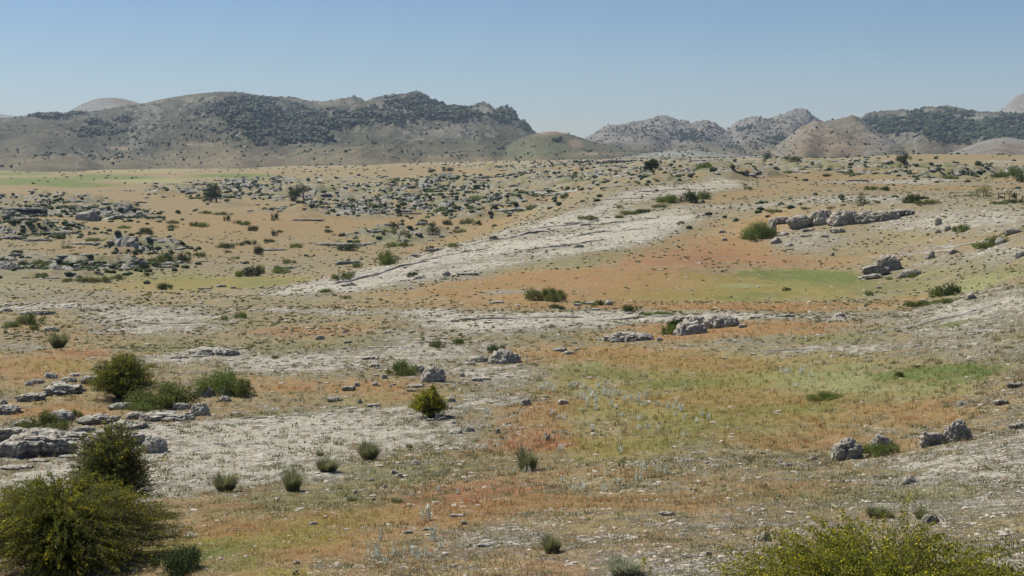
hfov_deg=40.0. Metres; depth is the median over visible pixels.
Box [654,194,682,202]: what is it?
shrub
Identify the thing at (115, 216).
limestone ledge
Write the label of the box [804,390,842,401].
leafy plant
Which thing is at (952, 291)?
shrub
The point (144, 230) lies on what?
shrub
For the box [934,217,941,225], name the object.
rock
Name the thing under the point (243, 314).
shrub
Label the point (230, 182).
limestone ledge
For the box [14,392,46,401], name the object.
rock
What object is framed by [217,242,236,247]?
shrub
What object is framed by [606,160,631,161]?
limestone ledge
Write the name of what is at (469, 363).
rock
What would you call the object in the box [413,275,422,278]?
rock
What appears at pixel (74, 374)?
rock
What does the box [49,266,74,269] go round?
limestone ledge
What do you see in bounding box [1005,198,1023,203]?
shrub
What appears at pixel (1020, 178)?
shrub
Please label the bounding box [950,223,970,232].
shrub
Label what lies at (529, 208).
shrub
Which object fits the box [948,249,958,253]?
rock
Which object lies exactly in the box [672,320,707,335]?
rock
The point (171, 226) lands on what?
shrub
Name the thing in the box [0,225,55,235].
limestone ledge
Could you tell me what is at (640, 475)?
silver plant
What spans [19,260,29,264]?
shrub
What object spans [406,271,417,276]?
shrub
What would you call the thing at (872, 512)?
grass tussock
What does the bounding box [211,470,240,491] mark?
grass tussock
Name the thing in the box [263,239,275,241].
shrub
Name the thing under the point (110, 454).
tall bush
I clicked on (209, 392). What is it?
rock
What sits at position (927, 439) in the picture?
rock
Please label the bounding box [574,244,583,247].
rock
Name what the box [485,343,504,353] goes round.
shrub
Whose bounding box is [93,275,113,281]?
shrub
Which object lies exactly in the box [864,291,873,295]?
shrub
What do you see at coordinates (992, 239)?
shrub
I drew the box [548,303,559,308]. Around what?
shrub
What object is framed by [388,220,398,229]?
shrub
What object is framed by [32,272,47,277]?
shrub
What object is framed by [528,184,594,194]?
limestone ledge
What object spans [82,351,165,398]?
round bush
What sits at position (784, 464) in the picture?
rock
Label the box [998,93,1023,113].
peak
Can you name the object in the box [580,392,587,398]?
silver plant
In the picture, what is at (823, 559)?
broom bush
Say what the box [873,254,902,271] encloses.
rock
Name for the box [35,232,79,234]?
limestone ledge
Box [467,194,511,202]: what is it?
limestone ledge
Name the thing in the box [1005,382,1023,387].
rock
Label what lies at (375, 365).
rock
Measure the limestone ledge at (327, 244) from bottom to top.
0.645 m
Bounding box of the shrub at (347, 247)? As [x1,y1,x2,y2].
[336,242,360,250]
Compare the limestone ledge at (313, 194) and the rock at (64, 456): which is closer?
the rock at (64, 456)
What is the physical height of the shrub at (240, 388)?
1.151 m
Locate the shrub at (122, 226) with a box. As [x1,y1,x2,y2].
[115,225,130,228]
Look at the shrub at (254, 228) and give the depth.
348.91 m
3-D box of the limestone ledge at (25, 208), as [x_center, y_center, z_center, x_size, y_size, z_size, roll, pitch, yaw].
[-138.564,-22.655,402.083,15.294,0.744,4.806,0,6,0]
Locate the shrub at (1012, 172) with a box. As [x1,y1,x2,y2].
[1000,165,1023,175]
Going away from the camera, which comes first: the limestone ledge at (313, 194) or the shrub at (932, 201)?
the shrub at (932, 201)
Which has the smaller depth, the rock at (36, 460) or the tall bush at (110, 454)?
the tall bush at (110, 454)
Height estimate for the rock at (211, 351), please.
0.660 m
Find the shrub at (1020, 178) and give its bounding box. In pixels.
[1014,174,1023,181]
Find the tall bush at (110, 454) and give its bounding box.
[61,415,160,508]
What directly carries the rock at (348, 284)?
on the ground at (634, 272)
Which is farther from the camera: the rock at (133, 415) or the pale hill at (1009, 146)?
the pale hill at (1009, 146)
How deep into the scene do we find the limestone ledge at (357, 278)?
157.45 m
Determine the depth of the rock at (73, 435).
51.42 m
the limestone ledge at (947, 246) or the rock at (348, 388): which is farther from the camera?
the limestone ledge at (947, 246)
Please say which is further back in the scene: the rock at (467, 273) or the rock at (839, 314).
the rock at (467, 273)
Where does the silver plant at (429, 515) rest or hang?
on the ground at (634, 272)
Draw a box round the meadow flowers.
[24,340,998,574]
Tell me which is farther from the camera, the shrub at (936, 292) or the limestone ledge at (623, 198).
the limestone ledge at (623, 198)
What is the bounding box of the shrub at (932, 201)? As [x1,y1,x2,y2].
[913,199,940,203]
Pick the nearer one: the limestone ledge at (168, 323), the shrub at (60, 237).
the limestone ledge at (168, 323)
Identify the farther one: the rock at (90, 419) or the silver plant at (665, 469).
the rock at (90, 419)
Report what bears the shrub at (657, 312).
on the ground at (634, 272)
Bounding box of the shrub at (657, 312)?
[640,311,676,314]
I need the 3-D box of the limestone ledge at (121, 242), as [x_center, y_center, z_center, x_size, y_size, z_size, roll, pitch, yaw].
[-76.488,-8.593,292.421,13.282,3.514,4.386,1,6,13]
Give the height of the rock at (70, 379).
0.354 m
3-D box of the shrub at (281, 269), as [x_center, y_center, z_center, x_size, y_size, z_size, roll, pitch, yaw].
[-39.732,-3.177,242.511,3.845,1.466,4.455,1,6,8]
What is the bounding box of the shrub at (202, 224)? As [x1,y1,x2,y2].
[197,222,209,227]
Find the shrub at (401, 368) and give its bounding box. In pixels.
[384,358,418,376]
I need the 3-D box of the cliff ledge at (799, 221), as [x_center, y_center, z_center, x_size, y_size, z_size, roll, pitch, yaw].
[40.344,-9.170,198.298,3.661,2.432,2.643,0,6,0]
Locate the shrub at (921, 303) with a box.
[905,299,932,307]
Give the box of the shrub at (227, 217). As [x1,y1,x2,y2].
[223,214,231,220]
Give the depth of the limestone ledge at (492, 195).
507.15 m
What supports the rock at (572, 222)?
on the ground at (634, 272)
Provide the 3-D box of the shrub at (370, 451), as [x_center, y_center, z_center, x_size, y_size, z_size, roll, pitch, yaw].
[-4.513,5.045,44.412,1.066,0.826,1.111,2,6,21]
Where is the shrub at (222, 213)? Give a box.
[211,212,233,214]
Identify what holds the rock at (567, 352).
on the ground at (634, 272)
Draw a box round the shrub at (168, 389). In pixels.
[118,377,206,408]
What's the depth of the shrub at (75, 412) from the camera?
60.59 m
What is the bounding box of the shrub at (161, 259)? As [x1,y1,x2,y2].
[147,252,166,262]
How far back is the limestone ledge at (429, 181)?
627.04 m
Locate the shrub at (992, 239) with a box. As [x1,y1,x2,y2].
[984,234,1009,244]
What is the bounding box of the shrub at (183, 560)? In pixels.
[147,542,205,575]
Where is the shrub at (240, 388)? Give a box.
[229,375,255,397]
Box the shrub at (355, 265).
[352,262,362,267]
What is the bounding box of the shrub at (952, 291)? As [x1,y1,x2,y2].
[941,284,962,295]
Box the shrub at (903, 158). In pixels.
[895,153,911,162]
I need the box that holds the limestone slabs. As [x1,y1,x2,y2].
[8,197,1023,548]
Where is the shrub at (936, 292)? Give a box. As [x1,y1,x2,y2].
[927,285,949,297]
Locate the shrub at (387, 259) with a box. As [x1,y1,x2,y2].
[373,248,399,265]
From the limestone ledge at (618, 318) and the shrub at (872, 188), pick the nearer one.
the limestone ledge at (618, 318)
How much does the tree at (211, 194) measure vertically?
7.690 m
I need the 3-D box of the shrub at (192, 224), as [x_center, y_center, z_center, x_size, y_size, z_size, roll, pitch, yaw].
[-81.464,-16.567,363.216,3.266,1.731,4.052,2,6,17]
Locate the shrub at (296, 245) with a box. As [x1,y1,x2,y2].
[289,243,302,247]
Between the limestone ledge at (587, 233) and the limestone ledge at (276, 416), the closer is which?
the limestone ledge at (276, 416)
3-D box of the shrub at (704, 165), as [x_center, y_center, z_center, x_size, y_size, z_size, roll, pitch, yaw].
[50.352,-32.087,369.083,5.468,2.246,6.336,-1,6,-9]
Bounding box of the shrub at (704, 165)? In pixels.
[695,162,711,169]
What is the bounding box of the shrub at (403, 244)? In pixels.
[396,242,413,246]
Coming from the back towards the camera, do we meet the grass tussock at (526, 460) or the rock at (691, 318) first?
the rock at (691, 318)
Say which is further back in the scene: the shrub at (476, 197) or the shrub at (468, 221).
the shrub at (476, 197)
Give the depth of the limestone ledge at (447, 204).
456.49 m
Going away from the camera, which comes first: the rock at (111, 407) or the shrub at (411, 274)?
the rock at (111, 407)
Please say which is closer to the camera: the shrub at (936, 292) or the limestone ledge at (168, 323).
the limestone ledge at (168, 323)
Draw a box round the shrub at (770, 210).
[764,209,781,212]
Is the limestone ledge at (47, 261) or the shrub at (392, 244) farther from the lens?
the shrub at (392, 244)
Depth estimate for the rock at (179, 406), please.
62.81 m
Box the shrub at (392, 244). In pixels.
[386,241,399,246]
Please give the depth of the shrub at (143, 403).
62.87 m
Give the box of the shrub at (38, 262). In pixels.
[33,259,45,263]
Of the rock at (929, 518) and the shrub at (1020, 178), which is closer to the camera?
the rock at (929, 518)
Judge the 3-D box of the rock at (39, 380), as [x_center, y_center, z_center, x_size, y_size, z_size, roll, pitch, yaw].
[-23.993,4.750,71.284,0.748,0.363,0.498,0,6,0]
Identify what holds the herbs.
on the ground at (634, 272)
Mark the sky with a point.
(579, 68)
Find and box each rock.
[0,260,20,269]
[0,399,7,404]
[0,404,21,414]
[0,426,22,441]
[0,429,77,455]
[0,439,29,457]
[0,464,33,469]
[1,307,12,311]
[11,419,38,427]
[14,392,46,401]
[18,310,56,314]
[19,428,70,434]
[25,380,33,385]
[27,458,48,461]
[32,378,45,383]
[41,382,86,395]
[43,326,59,331]
[44,372,57,378]
[50,381,67,384]
[50,409,74,421]
[58,454,79,458]
[61,377,75,381]
[63,431,91,440]
[70,373,79,376]
[71,426,94,431]
[74,210,101,220]
[74,413,121,424]
[79,375,96,383]
[85,428,148,446]
[106,420,149,429]
[107,402,134,409]
[125,411,145,419]
[139,410,195,421]
[141,435,167,452]
[172,403,190,409]
[188,346,240,355]
[189,403,210,415]
[191,387,214,396]
[220,386,232,395]
[220,395,230,401]
[292,219,323,220]
[314,335,324,339]
[326,396,342,401]
[333,260,360,264]
[341,284,356,285]
[341,386,355,390]
[361,356,378,359]
[367,404,380,406]
[368,363,380,366]
[381,374,387,378]
[384,330,395,332]
[403,530,412,533]
[406,383,422,387]
[410,459,420,464]
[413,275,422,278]
[415,365,424,372]
[421,366,445,382]
[447,396,455,401]
[448,429,462,433]
[449,514,465,517]
[456,272,480,274]
[464,362,474,364]
[464,426,474,431]
[468,356,488,361]
[471,377,482,381]
[476,542,491,546]
[488,349,522,364]
[520,399,530,405]
[553,347,566,351]
[557,399,568,404]
[563,222,584,223]
[563,351,574,354]
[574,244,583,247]
[601,331,654,342]
[605,300,612,304]
[658,511,674,515]
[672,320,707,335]
[681,553,698,557]
[683,314,706,323]
[703,313,740,328]
[756,532,771,540]
[768,221,776,233]
[770,237,781,243]
[778,314,794,316]
[778,462,792,466]
[779,231,788,235]
[829,228,845,232]
[830,436,863,460]
[834,312,844,316]
[858,273,883,279]
[860,264,888,274]
[869,434,893,447]
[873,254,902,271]
[897,269,920,277]
[901,475,916,484]
[918,431,945,447]
[920,514,939,524]
[925,251,934,258]
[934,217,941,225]
[943,225,951,230]
[943,419,972,442]
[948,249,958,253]
[957,401,964,405]
[965,292,975,299]
[992,399,1008,404]
[995,237,1006,244]
[1002,228,1022,234]
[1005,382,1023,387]
[1008,422,1023,429]
[1013,251,1023,257]
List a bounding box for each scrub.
[0,152,1023,283]
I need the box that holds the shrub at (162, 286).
[156,282,173,289]
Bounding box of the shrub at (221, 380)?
[188,367,246,395]
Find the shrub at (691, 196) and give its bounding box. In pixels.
[680,189,700,203]
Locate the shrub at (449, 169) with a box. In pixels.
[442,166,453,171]
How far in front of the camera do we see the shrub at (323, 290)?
143.19 m
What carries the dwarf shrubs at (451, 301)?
on the ground at (634, 272)
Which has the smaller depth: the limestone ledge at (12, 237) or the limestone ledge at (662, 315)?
the limestone ledge at (662, 315)
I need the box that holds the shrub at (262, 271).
[256,264,265,273]
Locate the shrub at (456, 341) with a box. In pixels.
[453,337,464,343]
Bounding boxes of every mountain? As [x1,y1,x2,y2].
[0,91,535,171]
[585,115,750,155]
[727,108,822,155]
[861,105,1023,153]
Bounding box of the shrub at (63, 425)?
[47,419,73,430]
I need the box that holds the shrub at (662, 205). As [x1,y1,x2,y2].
[651,204,667,206]
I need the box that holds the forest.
[0,90,1023,167]
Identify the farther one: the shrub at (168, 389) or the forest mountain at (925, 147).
the forest mountain at (925, 147)
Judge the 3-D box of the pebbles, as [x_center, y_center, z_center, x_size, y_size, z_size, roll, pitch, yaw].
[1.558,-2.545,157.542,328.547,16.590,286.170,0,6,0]
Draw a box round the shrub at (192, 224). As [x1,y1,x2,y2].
[189,221,199,226]
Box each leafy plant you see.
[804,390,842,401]
[862,440,902,457]
[894,371,905,377]
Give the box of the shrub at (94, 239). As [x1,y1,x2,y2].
[84,237,106,241]
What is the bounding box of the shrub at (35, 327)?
[29,325,39,329]
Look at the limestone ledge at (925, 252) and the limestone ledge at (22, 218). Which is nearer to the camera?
the limestone ledge at (925, 252)
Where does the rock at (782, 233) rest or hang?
on the ground at (634, 272)
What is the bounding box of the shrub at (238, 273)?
[235,270,249,276]
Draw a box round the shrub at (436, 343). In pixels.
[427,339,446,347]
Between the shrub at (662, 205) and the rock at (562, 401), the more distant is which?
the shrub at (662, 205)
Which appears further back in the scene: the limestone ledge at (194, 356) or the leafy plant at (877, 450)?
the limestone ledge at (194, 356)
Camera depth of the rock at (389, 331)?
97.66 m
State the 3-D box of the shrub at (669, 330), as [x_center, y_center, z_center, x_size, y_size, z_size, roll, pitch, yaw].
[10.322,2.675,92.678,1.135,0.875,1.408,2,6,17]
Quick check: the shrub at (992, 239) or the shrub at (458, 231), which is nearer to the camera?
the shrub at (992, 239)
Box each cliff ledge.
[768,216,788,223]
[786,214,810,228]
[808,209,832,225]
[826,209,856,225]
[853,210,877,223]
[875,210,900,220]
[891,209,914,214]
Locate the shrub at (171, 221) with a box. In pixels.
[165,219,179,223]
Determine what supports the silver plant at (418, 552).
on the ground at (634, 272)
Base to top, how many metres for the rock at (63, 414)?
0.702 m
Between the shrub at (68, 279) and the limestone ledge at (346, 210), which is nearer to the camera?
the shrub at (68, 279)
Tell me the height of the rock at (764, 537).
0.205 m
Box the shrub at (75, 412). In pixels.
[71,408,83,416]
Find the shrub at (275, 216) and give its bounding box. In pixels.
[271,211,279,219]
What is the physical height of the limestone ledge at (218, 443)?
0.154 m
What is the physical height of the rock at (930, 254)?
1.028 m
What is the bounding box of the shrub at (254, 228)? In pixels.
[247,225,258,230]
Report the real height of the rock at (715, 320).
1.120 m
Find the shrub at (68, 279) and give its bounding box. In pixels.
[62,278,78,281]
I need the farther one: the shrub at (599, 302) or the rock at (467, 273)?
the rock at (467, 273)
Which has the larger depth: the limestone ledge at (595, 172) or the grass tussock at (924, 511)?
the limestone ledge at (595, 172)
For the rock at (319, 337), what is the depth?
94.96 m
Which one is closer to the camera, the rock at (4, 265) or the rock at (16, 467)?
the rock at (16, 467)
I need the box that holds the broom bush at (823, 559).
[677,493,1023,575]
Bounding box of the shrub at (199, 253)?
[190,251,207,256]
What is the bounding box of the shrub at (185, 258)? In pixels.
[167,252,190,262]
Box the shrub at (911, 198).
[901,193,921,202]
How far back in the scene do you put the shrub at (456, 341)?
90.40 m
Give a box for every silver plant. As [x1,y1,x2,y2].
[366,541,376,557]
[374,543,382,560]
[378,528,382,540]
[409,543,416,556]
[415,545,420,560]
[418,504,432,521]
[430,522,436,541]
[579,481,587,490]
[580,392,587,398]
[588,388,596,397]
[604,379,609,387]
[635,470,642,480]
[638,459,647,470]
[642,391,648,398]
[663,463,668,473]
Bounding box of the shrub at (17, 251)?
[11,249,23,253]
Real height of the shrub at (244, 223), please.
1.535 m
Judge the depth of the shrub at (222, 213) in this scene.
420.42 m
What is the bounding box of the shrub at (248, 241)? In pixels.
[243,239,256,244]
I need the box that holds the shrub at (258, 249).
[253,244,263,254]
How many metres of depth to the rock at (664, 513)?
26.95 m
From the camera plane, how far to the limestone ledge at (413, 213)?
433.35 m
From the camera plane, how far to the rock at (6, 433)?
52.15 m
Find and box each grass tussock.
[45,328,70,347]
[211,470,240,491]
[279,465,307,490]
[312,454,340,471]
[315,450,323,455]
[344,496,357,500]
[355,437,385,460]
[390,496,402,501]
[515,445,543,471]
[537,532,563,553]
[599,553,648,575]
[863,503,889,517]
[884,508,895,517]
[912,506,931,518]
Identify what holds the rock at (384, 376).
on the ground at (634, 272)
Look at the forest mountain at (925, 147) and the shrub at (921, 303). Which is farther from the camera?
the forest mountain at (925, 147)
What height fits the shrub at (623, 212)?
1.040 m
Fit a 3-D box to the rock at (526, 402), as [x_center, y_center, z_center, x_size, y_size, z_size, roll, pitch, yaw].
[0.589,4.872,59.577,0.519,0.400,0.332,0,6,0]
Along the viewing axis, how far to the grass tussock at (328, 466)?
40.73 m
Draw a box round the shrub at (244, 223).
[239,220,250,224]
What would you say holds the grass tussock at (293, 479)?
on the ground at (634, 272)
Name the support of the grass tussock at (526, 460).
on the ground at (634, 272)
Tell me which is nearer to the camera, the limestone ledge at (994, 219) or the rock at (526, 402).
the rock at (526, 402)
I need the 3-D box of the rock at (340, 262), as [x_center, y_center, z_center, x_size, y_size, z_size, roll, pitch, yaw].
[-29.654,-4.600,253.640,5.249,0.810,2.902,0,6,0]
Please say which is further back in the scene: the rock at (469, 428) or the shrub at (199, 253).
the shrub at (199, 253)
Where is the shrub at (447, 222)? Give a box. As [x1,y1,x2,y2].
[442,219,452,224]
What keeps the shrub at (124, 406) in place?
on the ground at (634, 272)
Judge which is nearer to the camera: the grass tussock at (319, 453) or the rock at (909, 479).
the rock at (909, 479)
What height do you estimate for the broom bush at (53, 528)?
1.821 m
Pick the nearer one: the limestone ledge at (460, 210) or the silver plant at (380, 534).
the silver plant at (380, 534)
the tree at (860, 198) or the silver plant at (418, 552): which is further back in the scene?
the tree at (860, 198)
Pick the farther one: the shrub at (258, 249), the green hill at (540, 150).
the green hill at (540, 150)
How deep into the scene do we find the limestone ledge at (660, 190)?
295.44 m
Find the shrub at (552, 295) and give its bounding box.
[522,286,568,301]
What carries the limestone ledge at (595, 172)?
on the ground at (634, 272)
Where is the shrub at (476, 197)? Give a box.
[468,195,483,199]
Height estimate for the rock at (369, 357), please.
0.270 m
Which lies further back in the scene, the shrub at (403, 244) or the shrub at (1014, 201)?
the shrub at (403, 244)
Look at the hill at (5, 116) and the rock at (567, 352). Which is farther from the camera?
the hill at (5, 116)
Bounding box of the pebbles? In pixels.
[0,188,1023,575]
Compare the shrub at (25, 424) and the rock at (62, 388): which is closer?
the shrub at (25, 424)
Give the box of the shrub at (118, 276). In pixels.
[111,274,124,279]
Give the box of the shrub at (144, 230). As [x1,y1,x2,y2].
[138,227,153,233]
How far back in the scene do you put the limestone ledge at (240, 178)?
683.91 m
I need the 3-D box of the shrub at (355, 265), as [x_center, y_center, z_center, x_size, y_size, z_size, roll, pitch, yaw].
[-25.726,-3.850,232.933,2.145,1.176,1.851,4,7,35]
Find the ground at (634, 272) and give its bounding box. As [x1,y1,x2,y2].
[0,154,1023,575]
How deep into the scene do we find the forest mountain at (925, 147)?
2178.66 m
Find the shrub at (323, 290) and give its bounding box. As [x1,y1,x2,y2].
[317,288,333,292]
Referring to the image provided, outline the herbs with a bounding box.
[0,254,1023,575]
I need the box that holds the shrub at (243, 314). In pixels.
[235,311,246,317]
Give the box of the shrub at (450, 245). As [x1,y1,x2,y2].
[446,242,462,247]
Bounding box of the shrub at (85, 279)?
[75,276,99,282]
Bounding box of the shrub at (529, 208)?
[524,203,536,210]
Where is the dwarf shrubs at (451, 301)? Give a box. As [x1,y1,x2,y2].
[0,171,1023,349]
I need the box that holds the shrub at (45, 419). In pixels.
[29,407,59,426]
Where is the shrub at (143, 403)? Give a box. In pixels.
[127,392,174,411]
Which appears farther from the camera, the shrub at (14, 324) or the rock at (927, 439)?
the shrub at (14, 324)
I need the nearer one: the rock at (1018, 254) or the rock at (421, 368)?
the rock at (421, 368)
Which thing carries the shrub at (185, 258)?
on the ground at (634, 272)
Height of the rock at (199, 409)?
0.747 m
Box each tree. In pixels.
[200,182,222,201]
[288,183,309,201]
[390,227,408,240]
[425,221,440,235]
[643,158,659,174]
[763,150,771,159]
[853,191,869,203]
[968,184,992,196]
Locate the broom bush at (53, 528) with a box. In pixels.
[0,468,212,575]
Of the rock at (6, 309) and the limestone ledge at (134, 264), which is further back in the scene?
the limestone ledge at (134, 264)
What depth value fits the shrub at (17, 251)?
275.86 m
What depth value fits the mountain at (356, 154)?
1887.86 m
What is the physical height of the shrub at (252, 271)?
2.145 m
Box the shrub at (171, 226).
[167,224,177,228]
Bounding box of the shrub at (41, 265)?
[36,261,49,267]
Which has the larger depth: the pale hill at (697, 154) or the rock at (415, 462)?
the pale hill at (697, 154)
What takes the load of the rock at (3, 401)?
on the ground at (634, 272)
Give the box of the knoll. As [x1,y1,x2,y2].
[70,98,139,111]
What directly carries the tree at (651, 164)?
on the ground at (634, 272)
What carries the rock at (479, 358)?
on the ground at (634, 272)
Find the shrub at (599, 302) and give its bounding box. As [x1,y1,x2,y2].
[596,300,606,304]
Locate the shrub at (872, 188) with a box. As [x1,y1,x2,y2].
[863,185,879,189]
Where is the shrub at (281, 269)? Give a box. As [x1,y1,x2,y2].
[270,267,291,273]
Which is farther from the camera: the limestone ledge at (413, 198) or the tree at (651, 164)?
the limestone ledge at (413, 198)
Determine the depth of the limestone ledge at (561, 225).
233.10 m
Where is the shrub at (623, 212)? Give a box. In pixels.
[617,209,641,214]
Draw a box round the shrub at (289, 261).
[282,259,295,262]
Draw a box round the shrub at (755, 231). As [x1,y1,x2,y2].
[737,218,778,239]
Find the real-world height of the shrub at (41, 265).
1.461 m
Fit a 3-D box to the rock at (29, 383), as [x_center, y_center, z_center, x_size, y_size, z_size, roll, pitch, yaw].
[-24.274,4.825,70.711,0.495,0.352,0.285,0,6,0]
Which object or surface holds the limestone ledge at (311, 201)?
on the ground at (634, 272)
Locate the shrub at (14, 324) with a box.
[0,321,19,327]
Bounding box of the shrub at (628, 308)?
[621,304,640,311]
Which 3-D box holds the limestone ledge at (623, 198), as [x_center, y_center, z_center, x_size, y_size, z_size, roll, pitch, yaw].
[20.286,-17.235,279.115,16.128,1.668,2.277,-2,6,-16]
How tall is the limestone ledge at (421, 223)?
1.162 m
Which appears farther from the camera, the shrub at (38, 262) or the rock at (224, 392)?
the shrub at (38, 262)
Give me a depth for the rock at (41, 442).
48.86 m
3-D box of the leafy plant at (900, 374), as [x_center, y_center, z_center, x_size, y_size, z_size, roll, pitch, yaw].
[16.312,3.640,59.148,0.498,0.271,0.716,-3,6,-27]
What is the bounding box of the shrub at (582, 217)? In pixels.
[575,215,598,220]
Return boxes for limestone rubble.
[0,157,1023,278]
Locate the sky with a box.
[0,0,1023,138]
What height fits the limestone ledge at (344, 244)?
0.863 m
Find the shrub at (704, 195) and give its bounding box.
[697,189,712,199]
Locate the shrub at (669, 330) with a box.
[660,322,676,333]
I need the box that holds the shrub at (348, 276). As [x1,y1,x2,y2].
[330,272,355,279]
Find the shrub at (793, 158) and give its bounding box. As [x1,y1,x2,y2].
[784,155,800,160]
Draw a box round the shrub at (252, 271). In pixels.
[242,265,261,276]
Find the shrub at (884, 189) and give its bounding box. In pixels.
[879,186,889,190]
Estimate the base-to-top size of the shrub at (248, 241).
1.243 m
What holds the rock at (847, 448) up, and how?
on the ground at (634, 272)
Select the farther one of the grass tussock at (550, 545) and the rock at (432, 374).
the rock at (432, 374)
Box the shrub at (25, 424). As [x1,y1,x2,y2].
[9,415,39,432]
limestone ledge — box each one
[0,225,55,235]
[0,235,23,238]
[2,207,48,209]
[9,253,21,255]
[10,217,40,220]
[16,201,86,207]
[21,239,52,241]
[32,308,86,309]
[33,264,58,268]
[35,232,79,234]
[42,260,69,262]
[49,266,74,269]
[56,221,88,229]
[61,300,127,301]
[62,205,115,214]
[67,242,102,244]
[76,204,116,209]
[98,204,132,214]
[102,214,142,219]
[113,238,171,251]
[126,259,146,267]
[136,322,197,323]
[156,265,176,267]
[162,262,173,265]
[164,355,206,359]
[176,183,208,184]
[184,191,197,193]
[209,442,272,444]
[221,180,247,185]
[221,193,272,196]
[222,176,293,183]
[233,414,314,418]
[240,184,280,191]
[261,249,284,250]
[269,364,318,365]
[302,199,341,204]
[302,428,364,430]
[305,190,320,197]
[317,243,336,245]
[329,274,380,284]
[331,205,368,214]
[337,243,366,245]
[346,208,390,214]
[348,195,387,203]
[355,196,416,206]
[361,346,411,348]
[366,261,432,274]
[370,230,384,232]
[372,182,436,186]
[381,199,425,214]
[387,194,419,197]
[394,184,456,189]
[402,212,420,214]
[405,247,491,262]
[415,221,427,225]
[415,341,454,343]
[416,199,455,209]
[419,177,465,184]
[423,248,445,250]
[432,173,452,177]
[433,193,493,199]
[444,176,500,180]
[445,236,527,250]
[456,316,522,319]
[457,205,526,211]
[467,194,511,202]
[492,226,576,240]
[494,246,551,255]
[498,170,552,175]
[519,315,584,317]
[520,219,604,231]
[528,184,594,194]
[555,160,608,163]
[555,325,598,325]
[562,239,607,245]
[566,228,647,236]
[579,172,618,177]
[586,316,648,320]
[587,197,646,202]
[593,170,622,175]
[594,217,658,224]
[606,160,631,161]
[620,163,671,174]
[630,188,696,193]
[651,314,686,317]
[761,347,829,350]
[864,249,920,257]
[896,248,953,256]
[914,312,977,325]
[930,240,984,248]
[944,329,1004,335]
[957,303,997,313]
[958,217,1010,221]
[998,166,1023,175]
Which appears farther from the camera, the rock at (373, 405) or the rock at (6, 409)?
the rock at (6, 409)
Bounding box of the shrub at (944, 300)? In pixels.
[931,297,957,303]
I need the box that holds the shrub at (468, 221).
[458,217,474,223]
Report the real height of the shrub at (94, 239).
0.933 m
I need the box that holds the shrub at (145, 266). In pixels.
[139,262,150,268]
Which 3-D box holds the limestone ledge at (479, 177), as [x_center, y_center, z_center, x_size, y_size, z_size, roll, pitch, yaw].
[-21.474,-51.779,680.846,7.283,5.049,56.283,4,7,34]
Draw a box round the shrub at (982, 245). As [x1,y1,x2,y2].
[972,240,993,248]
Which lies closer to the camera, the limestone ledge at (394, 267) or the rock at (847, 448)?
the rock at (847, 448)
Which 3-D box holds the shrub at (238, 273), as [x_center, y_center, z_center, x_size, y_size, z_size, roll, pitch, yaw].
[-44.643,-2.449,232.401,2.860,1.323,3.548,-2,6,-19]
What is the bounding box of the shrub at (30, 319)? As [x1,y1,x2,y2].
[13,310,47,325]
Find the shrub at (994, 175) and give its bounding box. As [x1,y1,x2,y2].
[990,171,1010,177]
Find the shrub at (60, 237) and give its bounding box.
[53,235,65,238]
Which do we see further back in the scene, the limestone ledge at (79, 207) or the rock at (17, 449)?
the limestone ledge at (79, 207)
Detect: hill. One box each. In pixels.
[0,114,17,118]
[358,131,653,165]
[612,150,762,158]
[764,115,907,157]
[947,137,1023,154]
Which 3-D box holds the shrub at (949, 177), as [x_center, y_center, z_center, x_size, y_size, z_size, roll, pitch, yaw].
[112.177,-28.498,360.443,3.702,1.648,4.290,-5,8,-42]
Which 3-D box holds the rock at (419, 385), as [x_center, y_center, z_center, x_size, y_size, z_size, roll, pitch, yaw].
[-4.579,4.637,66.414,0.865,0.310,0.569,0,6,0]
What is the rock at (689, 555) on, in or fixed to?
on the ground at (634, 272)
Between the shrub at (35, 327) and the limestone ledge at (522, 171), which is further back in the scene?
the limestone ledge at (522, 171)
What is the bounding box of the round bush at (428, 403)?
[406,383,449,417]
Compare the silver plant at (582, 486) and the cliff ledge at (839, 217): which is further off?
the cliff ledge at (839, 217)
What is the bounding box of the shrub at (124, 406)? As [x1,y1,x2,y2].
[114,402,133,409]
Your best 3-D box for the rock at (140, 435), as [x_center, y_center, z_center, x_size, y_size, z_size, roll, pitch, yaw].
[-14.117,5.432,50.336,2.214,0.752,1.596,0,6,0]
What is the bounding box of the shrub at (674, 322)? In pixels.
[666,317,680,327]
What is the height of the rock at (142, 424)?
0.434 m
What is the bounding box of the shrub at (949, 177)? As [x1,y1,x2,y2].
[943,174,958,178]
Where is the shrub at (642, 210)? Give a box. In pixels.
[636,208,651,212]
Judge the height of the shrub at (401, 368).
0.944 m
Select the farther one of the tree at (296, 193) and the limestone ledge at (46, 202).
the tree at (296, 193)
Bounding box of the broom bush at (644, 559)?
[635,556,658,575]
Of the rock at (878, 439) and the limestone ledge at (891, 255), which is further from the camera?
the limestone ledge at (891, 255)
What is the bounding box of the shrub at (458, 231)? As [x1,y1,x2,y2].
[452,228,466,232]
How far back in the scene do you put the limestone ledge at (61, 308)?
118.30 m

